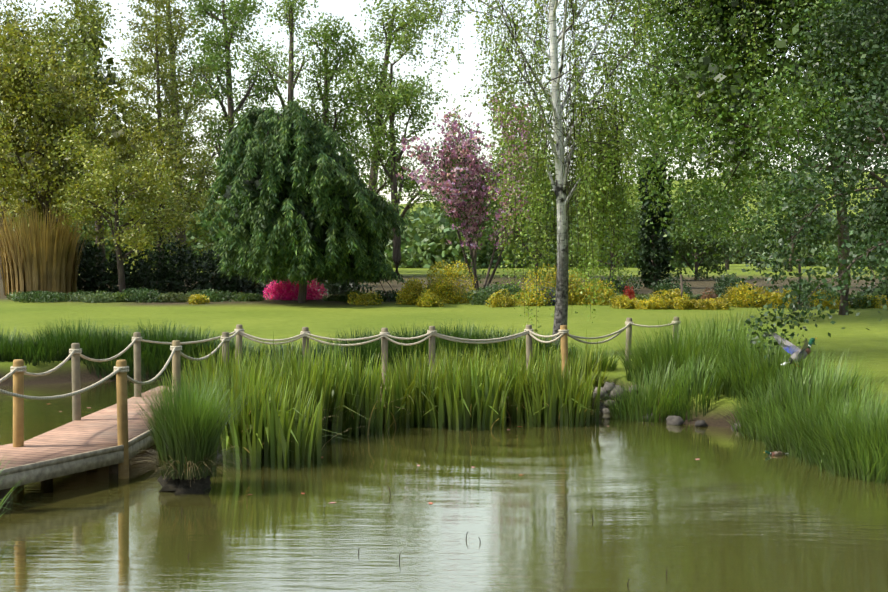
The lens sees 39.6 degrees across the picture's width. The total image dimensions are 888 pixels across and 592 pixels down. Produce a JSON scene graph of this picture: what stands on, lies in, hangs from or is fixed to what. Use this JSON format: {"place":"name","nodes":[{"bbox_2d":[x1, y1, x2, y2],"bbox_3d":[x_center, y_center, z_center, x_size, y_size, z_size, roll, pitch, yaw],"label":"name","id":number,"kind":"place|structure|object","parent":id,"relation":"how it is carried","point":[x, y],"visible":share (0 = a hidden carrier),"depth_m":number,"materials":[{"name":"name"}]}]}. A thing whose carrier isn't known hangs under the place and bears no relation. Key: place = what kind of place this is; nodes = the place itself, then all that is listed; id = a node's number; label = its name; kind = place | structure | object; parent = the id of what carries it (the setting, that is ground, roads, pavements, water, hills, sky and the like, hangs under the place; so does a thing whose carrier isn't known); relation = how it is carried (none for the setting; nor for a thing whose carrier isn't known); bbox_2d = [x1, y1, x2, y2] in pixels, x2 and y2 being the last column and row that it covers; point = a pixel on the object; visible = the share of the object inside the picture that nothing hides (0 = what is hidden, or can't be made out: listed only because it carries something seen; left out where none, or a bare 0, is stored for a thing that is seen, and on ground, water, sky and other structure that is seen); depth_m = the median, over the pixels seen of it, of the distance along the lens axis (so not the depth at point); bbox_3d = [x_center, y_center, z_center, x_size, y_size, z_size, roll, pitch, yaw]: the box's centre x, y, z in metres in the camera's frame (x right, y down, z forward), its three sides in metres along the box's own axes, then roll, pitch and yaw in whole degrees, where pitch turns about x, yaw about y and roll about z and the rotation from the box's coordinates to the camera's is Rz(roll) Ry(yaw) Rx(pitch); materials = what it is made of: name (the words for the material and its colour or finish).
{"place":"outdoors","nodes":[
{"label":"outdoors","id":0,"kind":"place"},
{"bbox_2d":[0,380,887,591],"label":"pond water","id":1,"kind":"structure","parent":0,"point":[730,510],"depth_m":12.09,"materials":[{"name":"green liquid"}]},
{"bbox_2d":[0,456,37,516],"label":"iris","id":2,"kind":"object","parent":1,"relation":"on","point":[6,492],"visible":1,"depth_m":10.68,"materials":[{"name":"green plant"}]},
{"bbox_2d":[104,365,258,495],"bbox_3d":[-2.782,1.548,13.530,1.861,1.594,1.873,0,2,2],"label":"sedge tussock","id":3,"kind":"object","parent":1,"relation":"in","point":[188,433],"visible":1,"depth_m":13.30,"materials":[{"name":"green plant"}]},
{"bbox_2d":[133,330,427,471],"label":"reeds","id":4,"kind":"object","parent":1,"relation":"in","point":[293,412],"visible":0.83,"depth_m":16.59,"materials":[{"name":"green plant"}]},
{"bbox_2d":[60,407,698,503],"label":"floating leaves","id":5,"kind":"object","parent":1,"relation":"on","point":[417,465],"visible":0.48,"depth_m":14.97,"materials":[{"name":"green plant"}]},
{"bbox_2d":[181,485,666,584],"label":"shoots","id":6,"kind":"object","parent":1,"relation":"in","point":[400,551],"visible":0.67,"depth_m":10.64,"materials":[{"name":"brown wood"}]},
{"bbox_2d":[763,451,788,455],"bbox_3d":[4.272,2.035,15.882,0.376,0.106,0.088,-1,2,-18],"label":"duck","id":7,"kind":"object","parent":1,"relation":"on","point":[774,453],"visible":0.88,"depth_m":15.84},
{"bbox_2d":[0,171,887,429],"bbox_3d":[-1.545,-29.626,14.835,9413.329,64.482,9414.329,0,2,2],"label":"lawn terrain","id":8,"kind":"structure","parent":0,"point":[283,319],"depth_m":38.17,"materials":[{"name":"green plant"}]},
{"bbox_2d":[0,203,90,294],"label":"dry reeds","id":9,"kind":"object","parent":8,"relation":"on","point":[43,259],"visible":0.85,"depth_m":53.54,"materials":[{"name":"brown plant"}]},
{"bbox_2d":[0,0,147,279],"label":"tree","id":10,"kind":"object","parent":8,"relation":"on","point":[72,53],"visible":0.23,"depth_m":73.93,"materials":[{"name":"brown plant"}]},
{"bbox_2d":[0,0,194,271],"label":"tree","id":11,"kind":"object","parent":8,"relation":"on","point":[88,13],"visible":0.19,"depth_m":82.90,"materials":[{"name":"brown plant"}]},
{"bbox_2d":[0,1,216,236],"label":"tree","id":12,"kind":"object","parent":8,"relation":"on","point":[28,96],"visible":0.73,"depth_m":54.03,"materials":[{"name":"green plant"}]},
{"bbox_2d":[34,123,199,292],"bbox_3d":[-13.494,-3.504,51.787,6.636,7.555,5.904,0,2,2],"label":"tree","id":13,"kind":"object","parent":8,"relation":"on","point":[109,180],"visible":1,"depth_m":51.06,"materials":[{"name":"green plant"}]},
{"bbox_2d":[79,0,238,269],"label":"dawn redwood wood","id":14,"kind":"object","parent":8,"relation":"on","point":[173,85],"visible":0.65,"depth_m":61.49,"materials":[{"name":"green plant"}]},
{"bbox_2d":[111,0,228,271],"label":"tree","id":15,"kind":"object","parent":8,"relation":"on","point":[181,234],"visible":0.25,"depth_m":93.05,"materials":[{"name":"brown plant"}]},
{"bbox_2d":[146,0,293,189],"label":"tree","id":16,"kind":"object","parent":8,"relation":"on","point":[214,61],"visible":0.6,"depth_m":79.24,"materials":[{"name":"green plant"}]},
{"bbox_2d":[230,0,322,116],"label":"tree","id":17,"kind":"object","parent":8,"relation":"on","point":[290,8],"visible":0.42,"depth_m":101.28,"materials":[{"name":"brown plant"}]},
{"bbox_2d":[0,313,582,379],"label":"shore rushes","id":18,"kind":"object","parent":8,"relation":"on","point":[49,347],"depth_m":25.58,"materials":[{"name":"green plant"}]},
{"bbox_2d":[199,99,407,302],"bbox_3d":[-5.185,-3.465,47.832,7.842,7.863,8.174,0,2,2],"label":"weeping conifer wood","id":19,"kind":"object","parent":8,"relation":"on","point":[304,205],"visible":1,"depth_m":45.49,"materials":[{"name":"green plant"}]},
{"bbox_2d":[278,12,399,170],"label":"tree","id":20,"kind":"object","parent":8,"relation":"on","point":[326,116],"visible":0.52,"depth_m":80.96,"materials":[{"name":"green plant"}]},
{"bbox_2d":[13,317,678,478],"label":"railing posts","id":21,"kind":"object","parent":8,"relation":"on","point":[18,415],"visible":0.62,"depth_m":16.34,"materials":[{"name":"brown wood"}]},
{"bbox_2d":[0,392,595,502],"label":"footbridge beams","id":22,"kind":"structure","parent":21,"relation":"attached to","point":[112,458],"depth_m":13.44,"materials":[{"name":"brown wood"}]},
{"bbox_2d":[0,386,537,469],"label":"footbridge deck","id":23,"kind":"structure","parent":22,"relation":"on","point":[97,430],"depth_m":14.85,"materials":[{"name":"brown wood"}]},
{"bbox_2d":[0,321,680,399],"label":"footbridge ropes","id":24,"kind":"object","parent":21,"relation":"attached to","point":[173,349],"visible":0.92,"depth_m":20.27,"materials":[{"name":"beige fabric"}]},
{"bbox_2d":[313,0,448,196],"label":"tree","id":25,"kind":"object","parent":8,"relation":"on","point":[372,185],"visible":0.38,"depth_m":94.19,"materials":[{"name":"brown plant"}]},
{"bbox_2d":[333,27,485,276],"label":"tree","id":26,"kind":"object","parent":8,"relation":"on","point":[395,102],"visible":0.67,"depth_m":78.60,"materials":[{"name":"green plant"}]},
{"bbox_2d":[6,231,887,309],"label":"bed shrub","id":27,"kind":"object","parent":8,"relation":"on","point":[148,283],"visible":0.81,"depth_m":48.83,"materials":[{"name":"green plant"}]},
{"bbox_2d":[7,164,886,268],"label":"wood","id":28,"kind":"object","parent":8,"relation":"on","point":[423,244],"visible":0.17,"depth_m":120.32,"materials":[{"name":"green plant"}]},
{"bbox_2d":[263,279,634,305],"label":"shrub flowers","id":29,"kind":"object","parent":8,"relation":"on","point":[286,290],"visible":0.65,"depth_m":49.74,"materials":[{"name":"pink plant"}]},
{"bbox_2d":[391,87,549,291],"bbox_3d":[1.504,-4.820,56.133,7.908,9.594,6.950,0,2,2],"label":"flowering tree","id":30,"kind":"object","parent":8,"relation":"on","point":[453,189],"visible":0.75,"depth_m":56.18,"materials":[{"name":"pink plant"}]},
{"bbox_2d":[434,120,542,272],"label":"tree","id":31,"kind":"object","parent":8,"relation":"on","point":[478,232],"visible":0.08,"depth_m":89.48,"materials":[{"name":"brown plant"}]},
{"bbox_2d":[376,330,624,430],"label":"reeds","id":32,"kind":"object","parent":8,"relation":"on","point":[473,389],"visible":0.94,"depth_m":18.72,"materials":[{"name":"green plant"}]},
{"bbox_2d":[480,148,583,277],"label":"tree","id":33,"kind":"object","parent":8,"relation":"on","point":[518,236],"visible":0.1,"depth_m":77.57,"materials":[{"name":"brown plant"}]},
{"bbox_2d":[363,0,784,345],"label":"birch tree","id":34,"kind":"object","parent":8,"relation":"on","point":[605,161],"visible":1,"depth_m":25.75,"materials":[{"name":"green plant"}]},
{"bbox_2d":[552,170,642,280],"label":"tree","id":35,"kind":"object","parent":8,"relation":"on","point":[638,245],"visible":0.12,"depth_m":71.47,"materials":[{"name":"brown plant"}]},
{"bbox_2d":[595,8,688,287],"bbox_3d":[10.441,-7.649,60.740,4.989,14.994,6.479,2,3,41],"label":"tree","id":36,"kind":"object","parent":8,"relation":"on","point":[628,88],"visible":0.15,"depth_m":60.23,"materials":[{"name":"brown plant"}]},
{"bbox_2d":[634,155,673,288],"bbox_3d":[10.477,-3.671,61.408,2.033,6.779,1.927,-2,3,-37],"label":"ivy on trunk","id":37,"kind":"object","parent":8,"relation":"on","point":[659,270],"visible":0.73,"depth_m":61.01,"materials":[{"name":"green leaf foliage"}]},
{"bbox_2d":[592,382,742,429],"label":"bank stones","id":38,"kind":"object","parent":8,"relation":"on","point":[671,420],"visible":0.23,"depth_m":20.04,"materials":[{"name":"grey stone"}]},
{"bbox_2d":[661,189,744,280],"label":"tree","id":39,"kind":"object","parent":8,"relation":"on","point":[683,246],"visible":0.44,"depth_m":72.59,"materials":[{"name":"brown plant"}]},
{"bbox_2d":[523,0,887,314],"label":"tree","id":40,"kind":"object","parent":8,"relation":"on","point":[770,127],"visible":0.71,"depth_m":37.92,"materials":[{"name":"green plant"}]},
{"bbox_2d":[560,306,887,483],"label":"bank grass","id":41,"kind":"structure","parent":8,"relation":"on","point":[845,432],"depth_m":18.39,"materials":[{"name":"green plant"}]},
{"bbox_2d":[688,147,782,269],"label":"tree","id":42,"kind":"object","parent":8,"relation":"on","point":[750,227],"visible":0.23,"depth_m":107.48,"materials":[{"name":"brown plant"}]},
{"bbox_2d":[680,263,800,303],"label":"young tree stems","id":43,"kind":"object","parent":8,"relation":"on","point":[681,279],"visible":0.42,"depth_m":44.58,"materials":[{"name":"brown plant"}]},
{"bbox_2d":[727,0,887,358],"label":"tree","id":44,"kind":"object","parent":8,"relation":"on","point":[865,256],"visible":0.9,"depth_m":20.67,"materials":[{"name":"green plant"}]},
{"bbox_2d":[755,158,861,271],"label":"tree","id":45,"kind":"object","parent":8,"relation":"on","point":[817,240],"visible":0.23,"depth_m":96.67,"materials":[{"name":"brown plant"}]},
{"bbox_2d":[0,0,887,211],"label":"sky","id":46,"kind":"structure","parent":0,"point":[455,84],"materials":[{"name":"white"}]},
{"bbox_2d":[769,332,816,368],"bbox_3d":[5.294,0.836,18.670,0.735,0.570,0.686,0,2,12],"label":"flying duck","id":47,"kind":"object","parent":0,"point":[806,349],"visible":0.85,"depth_m":18.84},
{"bbox_2d":[835,0,887,304],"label":"tree boughs","id":48,"kind":"object","parent":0,"point":[879,88],"visible":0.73,"depth_m":20.91,"materials":[{"name":"green plant"}]}
]}

